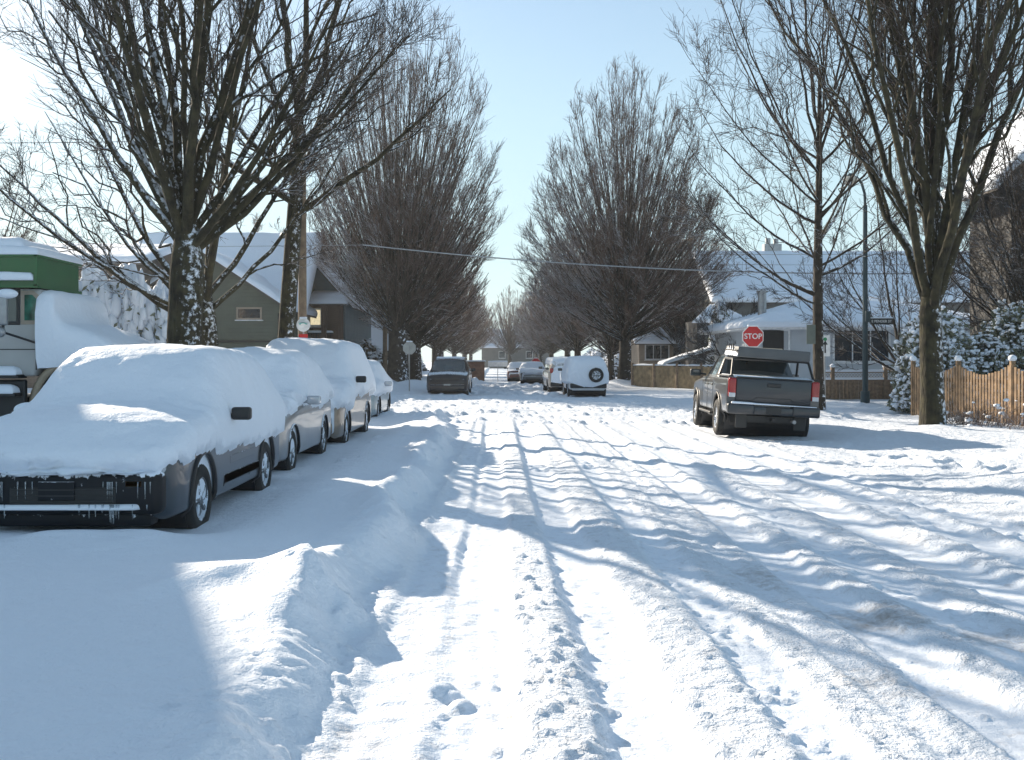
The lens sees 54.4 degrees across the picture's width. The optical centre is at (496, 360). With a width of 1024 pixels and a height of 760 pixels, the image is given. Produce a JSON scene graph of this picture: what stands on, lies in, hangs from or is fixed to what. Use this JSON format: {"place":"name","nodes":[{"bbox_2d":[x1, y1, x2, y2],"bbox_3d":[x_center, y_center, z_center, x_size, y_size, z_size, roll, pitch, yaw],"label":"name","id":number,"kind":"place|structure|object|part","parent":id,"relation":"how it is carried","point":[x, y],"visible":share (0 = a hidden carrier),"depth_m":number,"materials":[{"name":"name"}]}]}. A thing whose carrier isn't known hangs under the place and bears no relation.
{"place":"outdoors","nodes":[
{"label":"outdoors","id":0,"kind":"place"},
{"bbox_2d":[218,245,337,246],"bbox_3d":[-19.950,-5.050,44.000,28.100,0.121,0.024,0,0,0],"label":"power cable","id":1,"kind":"object","parent":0,"point":[306,245],"visible":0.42,"depth_m":43.99,"materials":[{"name":"metal"}]},
{"bbox_2d":[0,362,1023,759],"bbox_3d":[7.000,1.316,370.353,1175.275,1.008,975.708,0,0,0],"label":"snowy ground","id":2,"kind":"structure","parent":0,"point":[496,564],"depth_m":6.50,"materials":[{"name":"white snow"}]},
{"bbox_2d":[0,226,22,236],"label":"bare tree","id":3,"kind":"object","parent":2,"relation":"on","point":[2,233],"depth_m":79.80,"materials":[{"name":"brown plant"}]},
{"bbox_2d":[1,155,79,243],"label":"bare tree","id":4,"kind":"object","parent":2,"relation":"on","point":[23,234],"visible":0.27,"depth_m":62.26,"materials":[{"name":"brown plant"}]},
{"bbox_2d":[0,237,152,416],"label":"box truck","id":5,"kind":"object","parent":2,"relation":"on","point":[52,318],"visible":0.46,"depth_m":15.50,"materials":[{"name":"white paint"}]},
{"bbox_3d":[-7.950,-0.830,15.494,1.080,0.560,0.027,0,0,0],"label":"side window","id":6,"kind":"part","parent":5,"relation":"part of","materials":[{"name":"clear glass"}]},
{"bbox_3d":[-7.230,-0.820,15.496,0.340,0.520,0.028,0,0,0],"label":"vent window","id":7,"kind":"part","parent":5,"relation":"part of","materials":[{"name":"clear glass"}]},
{"bbox_2d":[0,243,171,387],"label":"house","id":8,"kind":"structure","parent":2,"relation":"on","point":[123,253],"depth_m":48.79,"materials":[{"name":"beige"}]},
{"bbox_2d":[79,264,101,295],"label":"cedar","id":9,"kind":"object","parent":2,"relation":"on","point":[86,284],"visible":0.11,"depth_m":26.95,"materials":[{"name":"white plant"}]},
{"bbox_2d":[87,271,119,327],"bbox_3d":[-10.623,-0.144,26.992,1.563,4.547,1.590,0,0,0],"label":"cedar","id":10,"kind":"object","parent":2,"relation":"on","point":[104,296],"visible":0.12,"depth_m":26.72,"materials":[{"name":"white plant"}]},
{"bbox_2d":[108,263,136,330],"bbox_3d":[-10.153,-0.422,27.234,1.536,4.534,1.412,0,0,40],"label":"cedar","id":11,"kind":"object","parent":2,"relation":"on","point":[117,311],"visible":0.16,"depth_m":26.77,"materials":[{"name":"white plant"}]},
{"bbox_2d":[118,268,155,343],"bbox_3d":[-9.647,-0.263,26.992,1.630,4.495,1.492,0,0,-30],"label":"cedar","id":12,"kind":"object","parent":2,"relation":"on","point":[137,308],"visible":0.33,"depth_m":26.61,"materials":[{"name":"white plant"}]},
{"bbox_2d":[0,343,285,528],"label":"parked car","id":13,"kind":"object","parent":2,"relation":"on","point":[174,436],"visible":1,"depth_m":9.10,"materials":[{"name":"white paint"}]},
{"bbox_2d":[140,279,168,343],"bbox_3d":[-9.207,-0.212,27.195,1.517,4.071,1.593,0,0,39],"label":"cedar","id":14,"kind":"object","parent":2,"relation":"on","point":[159,318],"visible":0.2,"depth_m":26.86,"materials":[{"name":"white plant"}]},
{"bbox_2d":[0,0,384,346],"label":"bare tree","id":15,"kind":"object","parent":2,"relation":"on","point":[209,333],"visible":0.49,"depth_m":22.99,"materials":[{"name":"brown plant"}]},
{"bbox_2d":[0,0,455,344],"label":"bare tree","id":16,"kind":"object","parent":2,"relation":"on","point":[180,194],"visible":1,"depth_m":16.78,"materials":[{"name":"brown plant"}]},
{"bbox_2d":[137,232,329,348],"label":"house","id":17,"kind":"structure","parent":2,"relation":"on","point":[247,312],"depth_m":50.00,"materials":[{"name":"grey"}]},
{"bbox_2d":[235,307,262,320],"bbox_3d":[-12.400,-2.323,49.942,1.400,0.685,0.145,0,0,0],"label":"window","id":18,"kind":"structure","parent":17,"relation":"in","point":[242,313],"depth_m":49.99,"materials":[{"name":"beige"}]},
{"bbox_2d":[107,0,454,337],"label":"bare tree","id":19,"kind":"object","parent":2,"relation":"on","point":[288,302],"visible":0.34,"depth_m":25.82,"materials":[{"name":"brown plant"}]},
{"bbox_2d":[228,346,334,469],"bbox_3d":[-3.780,0.712,15.622,2.340,1.858,4.654,0,0,0],"label":"parked car","id":20,"kind":"object","parent":2,"relation":"on","point":[301,383],"visible":0.43,"depth_m":15.00,"materials":[{"name":"silver metal"}]},
{"bbox_2d":[298,154,306,336],"bbox_3d":[-5.840,-2.550,30.000,0.273,8.800,0.280,0,0,0],"label":"utility pole","id":21,"kind":"object","parent":2,"relation":"on","point":[302,293],"visible":0.32,"depth_m":29.90,"materials":[{"name":"brown wood"}]},
{"bbox_2d":[26,136,288,142],"bbox_3d":[-19.920,-6.905,30.100,28.162,0.710,0.024,0,0,0],"label":"power cable","id":22,"kind":"object","parent":21,"relation":"attached to","point":[94,142],"visible":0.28,"depth_m":30.04,"materials":[{"name":"metal"}]},
{"bbox_2d":[296,317,309,337],"bbox_3d":[-5.604,0.193,28.887,0.230,2.913,0.350,0,0,-59],"label":"round sign","id":23,"kind":"object","parent":2,"relation":"on","point":[303,324],"visible":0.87,"depth_m":28.89,"materials":[{"name":"metal"}]},
{"bbox_2d":[249,206,357,280],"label":"bare tree","id":24,"kind":"object","parent":2,"relation":"on","point":[255,221],"visible":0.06,"depth_m":73.87,"materials":[{"name":"brown plant"}]},
{"bbox_2d":[266,337,375,442],"bbox_3d":[-3.780,0.600,20.401,2.480,2.142,5.320,0,0,0],"label":"parked car","id":25,"kind":"object","parent":2,"relation":"on","point":[344,365],"visible":0.52,"depth_m":19.48,"materials":[{"name":"beige paint"}]},
{"bbox_2d":[278,234,373,343],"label":"house","id":26,"kind":"structure","parent":2,"relation":"on","point":[335,319],"depth_m":57.46,"materials":[{"name":"grey"}]},
{"bbox_2d":[310,308,320,326],"bbox_3d":[-10.450,-2.422,56.762,1.150,1.085,0.145,0,0,0],"label":"window","id":27,"kind":"structure","parent":26,"relation":"in","point":[314,322],"depth_m":56.80,"materials":[{"name":"yellow glass"}]},
{"bbox_2d":[359,338,387,366],"bbox_3d":[-8.144,0.311,62.027,4.938,3.426,3.264,0,0,0],"label":"evergreen bush","id":28,"kind":"object","parent":2,"relation":"on","point":[371,353],"visible":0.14,"depth_m":61.69,"materials":[{"name":"green plant"}]},
{"bbox_2d":[367,359,392,416],"bbox_3d":[-3.950,0.805,27.562,2.280,1.692,4.587,0,0,0],"label":"parked car","id":29,"kind":"object","parent":2,"relation":"on","point":[380,399],"visible":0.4,"depth_m":26.79,"materials":[{"name":"white paint"}]},
{"bbox_2d":[383,326,386,372],"bbox_3d":[-6.700,-3.500,59.970,2.200,10.700,0.360,0,0,0],"label":"utility pole","id":30,"kind":"object","parent":2,"relation":"on","point":[385,348],"depth_m":59.88,"materials":[{"name":"wood"}]},
{"bbox_2d":[319,164,368,218],"bbox_3d":[-6.270,-7.358,45.001,0.028,1.608,30.014,0,0,-2],"label":"power cable","id":31,"kind":"object","parent":30,"relation":"attached to","point":[344,196],"visible":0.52,"depth_m":40.33,"materials":[{"name":"metal"}]},
{"bbox_2d":[371,317,408,365],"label":"house","id":32,"kind":"structure","parent":2,"relation":"on","point":[377,336],"depth_m":76.48,"materials":[{"name":"grey"}]},
{"bbox_2d":[306,0,507,381],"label":"bare tree","id":33,"kind":"object","parent":2,"relation":"on","point":[400,284],"visible":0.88,"depth_m":52.44,"materials":[{"name":"brown plant"}]},
{"bbox_2d":[403,341,415,390],"bbox_3d":[-4.100,0.337,46.981,0.601,2.526,0.078,0,0,0],"label":"stop sign","id":34,"kind":"object","parent":2,"relation":"on","point":[409,347],"visible":0.99,"depth_m":47.00,"materials":[{"name":"metal"}]},
{"bbox_2d":[339,152,488,379],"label":"bare tree","id":35,"kind":"object","parent":2,"relation":"on","point":[419,332],"visible":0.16,"depth_m":65.62,"materials":[{"name":"brown plant"}]},
{"bbox_2d":[361,209,478,377],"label":"bare tree","id":36,"kind":"object","parent":2,"relation":"on","point":[432,338],"visible":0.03,"depth_m":77.82,"materials":[{"name":"brown plant"}]},
{"bbox_2d":[421,357,427,370],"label":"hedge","id":37,"kind":"object","parent":2,"relation":"on","point":[423,365],"depth_m":125.16,"materials":[{"name":"white plant"}]},
{"bbox_2d":[422,356,474,394],"bbox_3d":[-2.150,0.737,46.593,2.430,1.828,4.735,0,0,1],"label":"parked car","id":38,"kind":"object","parent":2,"relation":"on","point":[445,375],"visible":0.98,"depth_m":44.81,"materials":[{"name":"paint"}]},
{"bbox_2d":[422,230,489,366],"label":"bare tree","id":39,"kind":"object","parent":2,"relation":"on","point":[435,345],"visible":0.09,"depth_m":90.68,"materials":[{"name":"brown plant"}]},
{"bbox_2d":[439,268,484,356],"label":"bare tree","id":40,"kind":"object","parent":2,"relation":"on","point":[441,351],"visible":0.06,"depth_m":105.75,"materials":[{"name":"brown plant"}]},
{"bbox_2d":[444,283,490,356],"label":"bare tree","id":41,"kind":"object","parent":2,"relation":"on","point":[454,349],"visible":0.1,"depth_m":123.64,"materials":[{"name":"brown plant"}]},
{"bbox_2d":[456,278,495,359],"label":"bare tree","id":42,"kind":"object","parent":2,"relation":"on","point":[466,351],"visible":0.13,"depth_m":147.42,"materials":[{"name":"brown plant"}]},
{"bbox_2d":[466,360,485,380],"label":"fence","id":43,"kind":"object","parent":2,"relation":"on","point":[479,371],"visible":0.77,"depth_m":79.48,"materials":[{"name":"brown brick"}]},
{"bbox_2d":[469,293,498,359],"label":"bare tree","id":44,"kind":"object","parent":2,"relation":"on","point":[476,350],"visible":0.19,"depth_m":175.71,"materials":[{"name":"brown plant"}]},
{"bbox_2d":[488,360,507,366],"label":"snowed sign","id":45,"kind":"object","parent":2,"relation":"on","point":[499,363],"visible":0.99,"depth_m":75.99,"materials":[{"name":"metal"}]},
{"bbox_2d":[485,285,533,364],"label":"bare tree","id":46,"kind":"object","parent":2,"relation":"on","point":[508,345],"visible":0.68,"depth_m":181.25,"materials":[{"name":"brown plant"}]},
{"bbox_2d":[504,362,521,380],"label":"parked car","id":47,"kind":"object","parent":2,"relation":"on","point":[512,373],"visible":0.53,"depth_m":77.41,"materials":[{"name":"white paint"}]},
{"bbox_2d":[480,329,548,367],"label":"house","id":48,"kind":"structure","parent":2,"relation":"on","point":[491,352],"depth_m":205.00,"materials":[{"name":"grey"}]},
{"bbox_2d":[498,351,505,358],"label":"window","id":49,"kind":"structure","parent":48,"relation":"in","point":[501,354],"depth_m":204.99,"materials":[{"name":"grey glass"}]},
{"bbox_2d":[526,351,532,358],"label":"window","id":50,"kind":"structure","parent":48,"relation":"in","point":[529,355],"depth_m":204.99,"materials":[{"name":"grey glass"}]},
{"bbox_2d":[512,288,539,358],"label":"bare tree","id":51,"kind":"object","parent":2,"relation":"on","point":[536,355],"visible":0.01,"depth_m":195.69,"materials":[{"name":"brown plant"}]},
{"bbox_2d":[509,277,551,362],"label":"bare tree","id":52,"kind":"object","parent":2,"relation":"on","point":[539,352],"visible":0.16,"depth_m":141.70,"materials":[{"name":"brown plant"}]},
{"bbox_2d":[516,361,544,383],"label":"parked car","id":53,"kind":"object","parent":2,"relation":"on","point":[530,372],"visible":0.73,"depth_m":70.25,"materials":[{"name":"grey paint"}]},
{"bbox_2d":[515,259,560,356],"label":"bare tree","id":54,"kind":"object","parent":2,"relation":"on","point":[551,349],"visible":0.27,"depth_m":118.49,"materials":[{"name":"brown plant"}]},
{"bbox_2d":[539,356,566,391],"bbox_3d":[3.550,0.727,53.205,2.430,1.888,4.953,0,0,-2],"label":"parked car","id":55,"kind":"object","parent":2,"relation":"on","point":[551,382],"visible":0.54,"depth_m":51.05,"materials":[{"name":"beige paint"}]},
{"bbox_3d":[3.630,0.290,50.901,1.300,0.420,0.050,0,0,-2],"label":"rear window","id":56,"kind":"part","parent":55,"relation":"part of","materials":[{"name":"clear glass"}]},
{"bbox_2d":[520,238,590,356],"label":"bare tree","id":57,"kind":"object","parent":2,"relation":"on","point":[567,353],"visible":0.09,"depth_m":100.60,"materials":[{"name":"brown plant"}]},
{"bbox_2d":[525,221,608,355],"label":"bare tree","id":58,"kind":"object","parent":2,"relation":"on","point":[577,345],"visible":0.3,"depth_m":85.52,"materials":[{"name":"brown plant"}]},
{"bbox_2d":[558,356,608,396],"bbox_3d":[4.051,0.714,46.059,2.300,1.873,4.417,0,0,-1],"label":"parked car","id":59,"kind":"object","parent":2,"relation":"on","point":[584,375],"visible":1,"depth_m":44.14,"materials":[{"name":"white paint"}]},
{"bbox_2d":[581,348,618,376],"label":"hedge","id":60,"kind":"object","parent":2,"relation":"on","point":[592,352],"visible":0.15,"depth_m":107.27,"materials":[{"name":"white plant"}]},
{"bbox_2d":[562,243,658,380],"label":"bare tree","id":61,"kind":"object","parent":2,"relation":"on","point":[609,345],"visible":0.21,"depth_m":71.73,"materials":[{"name":"brown plant"}]},
{"bbox_2d":[512,52,741,379],"bbox_3d":[7.716,-8.435,60.022,14.016,19.910,13.796,0,0,0],"label":"bare tree","id":62,"kind":"object","parent":2,"relation":"on","point":[624,242],"visible":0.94,"depth_m":58.33,"materials":[{"name":"brown plant"}]},
{"bbox_2d":[662,263,961,264],"bbox_3d":[27.500,-6.339,64.000,37.001,0.454,0.036,0,0,0],"label":"power cable","id":63,"kind":"object","parent":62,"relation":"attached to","point":[754,264],"visible":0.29,"depth_m":63.99,"materials":[{"name":"metal"}]},
{"bbox_2d":[631,323,684,366],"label":"house","id":64,"kind":"structure","parent":2,"relation":"on","point":[653,348],"depth_m":77.98,"materials":[{"name":"beige"}]},
{"bbox_2d":[644,345,669,360],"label":"window","id":65,"kind":"structure","parent":64,"relation":"in","point":[652,352],"depth_m":77.98,"materials":[{"name":"clear glass"}]},
{"bbox_2d":[631,363,712,388],"bbox_3d":[10.600,0.900,54.740,0.181,1.500,9.389,0,0,-34],"label":"board fence","id":66,"kind":"object","parent":2,"relation":"on","point":[658,375],"visible":0.62,"depth_m":56.28,"materials":[{"name":"brown wood"}]},
{"bbox_2d":[638,192,725,366],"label":"bare tree","id":67,"kind":"object","parent":2,"relation":"on","point":[668,328],"visible":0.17,"depth_m":77.25,"materials":[{"name":"brown plant"}]},
{"bbox_2d":[657,304,741,366],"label":"carport","id":68,"kind":"object","parent":2,"relation":"on","point":[674,359],"visible":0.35,"depth_m":66.00,"materials":[{"name":"grey"}]},
{"bbox_2d":[704,299,729,366],"bbox_3d":[13.641,-0.908,60.470,2.440,5.616,2.119,0,0,0],"label":"conifer","id":69,"kind":"object","parent":2,"relation":"on","point":[723,318],"visible":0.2,"depth_m":60.23,"materials":[{"name":"green plant"}]},
{"bbox_2d":[665,291,770,372],"bbox_3d":[12.418,-1.067,54.910,6.410,5.648,6.478,0,0,0],"label":"bare tree","id":70,"kind":"object","parent":2,"relation":"on","point":[713,319],"visible":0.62,"depth_m":55.04,"materials":[{"name":"grey plant"}]},
{"bbox_2d":[742,324,762,346],"bbox_3d":[7.219,0.417,28.019,0.600,2.866,0.078,0,0,-4],"label":"stop sign","id":71,"kind":"object","parent":2,"relation":"on","point":[752,335],"visible":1,"depth_m":27.99,"materials":[{"name":"metal"}]},
{"bbox_2d":[690,343,819,436],"bbox_3d":[5.868,0.673,23.094,2.555,2.018,5.605,3,0,3],"label":"pickup truck","id":72,"kind":"object","parent":2,"relation":"on","point":[746,391],"visible":1,"depth_m":20.84,"materials":[{"name":"grey paint"}]},
{"bbox_3d":[5.154,0.119,23.568,0.185,0.460,0.573,3,0,3],"label":"side window","id":73,"kind":"part","parent":72,"relation":"part of","materials":[{"name":"glass"}]},
{"bbox_3d":[5.108,0.103,22.878,0.176,0.452,0.571,3,0,3],"label":"rear side window","id":74,"kind":"part","parent":72,"relation":"part of","materials":[{"name":"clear glass"}]},
{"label":"rear window","id":75,"kind":"part","parent":72,"relation":"part of","materials":[{"name":"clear glass"}]},
{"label":"rear window","id":76,"kind":"part","parent":72,"relation":"part of","materials":[{"name":"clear glass"}]},
{"bbox_2d":[642,0,1001,409],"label":"bare tree","id":77,"kind":"object","parent":2,"relation":"on","point":[816,255],"visible":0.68,"depth_m":26.91,"materials":[{"name":"brown plant"}]},
{"bbox_2d":[807,325,815,343],"bbox_3d":[8.480,-0.700,26.815,0.240,0.520,0.008,0,0,0],"label":"tree sign","id":78,"kind":"object","parent":77,"relation":"attached to","point":[811,334],"visible":1,"depth_m":26.81,"materials":[{"name":"grey metal"}]},
{"bbox_2d":[680,238,969,320],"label":"house","id":79,"kind":"structure","parent":2,"relation":"on","point":[788,263],"depth_m":71.03,"materials":[{"name":"grey"}]},
{"bbox_2d":[823,335,829,400],"bbox_3d":[9.050,0.580,27.421,0.270,2.540,0.069,0,0,0],"label":"parking sign","id":80,"kind":"object","parent":2,"relation":"on","point":[826,342],"visible":0.69,"depth_m":27.39,"materials":[{"name":"metal"}]},
{"bbox_2d":[698,290,969,378],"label":"house","id":81,"kind":"structure","parent":2,"relation":"on","point":[782,327],"depth_m":48.00,"materials":[{"name":"white paint"}]},
{"bbox_2d":[831,330,891,363],"bbox_3d":[17.600,-0.673,47.942,2.900,1.685,0.145,0,0,0],"label":"window","id":82,"kind":"structure","parent":81,"relation":"in","point":[877,344],"depth_m":47.98,"materials":[{"name":"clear glass"}]},
{"bbox_2d":[845,173,870,402],"bbox_3d":[12.303,-2.290,34.000,0.913,8.180,0.506,0,0,0],"label":"street lamp","id":83,"kind":"object","parent":2,"relation":"on","point":[865,392],"visible":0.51,"depth_m":33.93,"materials":[{"name":"metal"}]},
{"bbox_2d":[867,317,892,323],"bbox_3d":[13.065,-1.346,33.915,0.890,0.252,0.070,0,0,0],"label":"street name sign","id":84,"kind":"object","parent":83,"relation":"attached to","point":[881,320],"visible":1,"depth_m":33.89,"materials":[{"name":"black metal"}]},
{"bbox_2d":[826,364,895,399],"bbox_3d":[18.420,0.906,39.970,11.183,1.528,0.220,0,0,0],"label":"lattice fence","id":85,"kind":"object","parent":2,"relation":"on","point":[845,387],"visible":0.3,"depth_m":39.99,"materials":[{"name":"brown wood"}]},
{"bbox_2d":[746,137,1003,371],"bbox_3d":[15.691,-3.370,37.576,10.008,10.259,9.531,0,0,-40],"label":"bare tree","id":86,"kind":"object","parent":2,"relation":"on","point":[856,334],"visible":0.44,"depth_m":37.55,"materials":[{"name":"brown plant"}]},
{"bbox_2d":[744,0,1023,424],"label":"bare tree","id":87,"kind":"object","parent":2,"relation":"on","point":[931,267],"visible":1,"depth_m":21.85,"materials":[{"name":"brown plant"}]},
{"bbox_2d":[886,305,981,412],"bbox_3d":[13.566,-0.035,30.647,3.105,3.408,2.646,0,0,0],"label":"evergreen bush","id":88,"kind":"object","parent":2,"relation":"on","point":[955,340],"visible":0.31,"depth_m":30.17,"materials":[{"name":"green plant"}]},
{"bbox_2d":[873,128,1023,328],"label":"bare tree","id":89,"kind":"object","parent":2,"relation":"on","point":[955,281],"visible":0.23,"depth_m":33.02,"materials":[{"name":"brown plant"}]},
{"bbox_2d":[910,355,1023,425],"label":"picket fence","id":90,"kind":"object","parent":2,"relation":"on","point":[966,387],"visible":0.77,"depth_m":25.84,"materials":[{"name":"brown wood"}]},
{"bbox_2d":[918,64,1023,350],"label":"bare tree","id":91,"kind":"object","parent":2,"relation":"on","point":[1012,183],"visible":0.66,"depth_m":31.35,"materials":[{"name":"brown plant"}]},
{"bbox_2d":[946,402,1014,426],"bbox_3d":[11.358,1.349,24.206,1.926,0.715,2.487,0,0,0],"label":"bare bush","id":92,"kind":"object","parent":2,"relation":"on","point":[965,418],"visible":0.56,"depth_m":23.98,"materials":[{"name":"brown plant"}]},
{"bbox_2d":[941,111,1023,375],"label":"house","id":93,"kind":"structure","parent":2,"relation":"on","point":[1000,205],"depth_m":35.03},
{"bbox_2d":[946,397,1023,429],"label":"bare bush","id":94,"kind":"object","parent":2,"relation":"on","point":[1002,413],"visible":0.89,"depth_m":23.51,"materials":[{"name":"brown plant"}]},
{"bbox_2d":[964,299,1023,409],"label":"evergreen bush","id":95,"kind":"object","parent":2,"relation":"on","point":[1006,324],"visible":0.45,"depth_m":29.91,"materials":[{"name":"green plant"}]},
{"bbox_2d":[0,0,1023,361],"label":"sky","id":96,"kind":"structure","parent":0,"point":[533,55],"materials":[{"name":"blue"}]},
{"bbox_2d":[363,244,966,273],"bbox_3d":[9.049,-4.462,44.000,29.904,1.327,0.060,0,0,0],"label":"power cable","id":97,"kind":"object","parent":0,"point":[599,265],"visible":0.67,"depth_m":43.98,"materials":[{"name":"metal"}]},
{"bbox_2d":[693,254,860,254],"bbox_3d":[27.500,-7.025,64.000,37.001,0.481,0.036,0,0,0],"label":"power cable","id":98,"kind":"object","parent":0,"point":[783,254],"visible":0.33,"depth_m":63.98,"materials":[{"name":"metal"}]}
]}

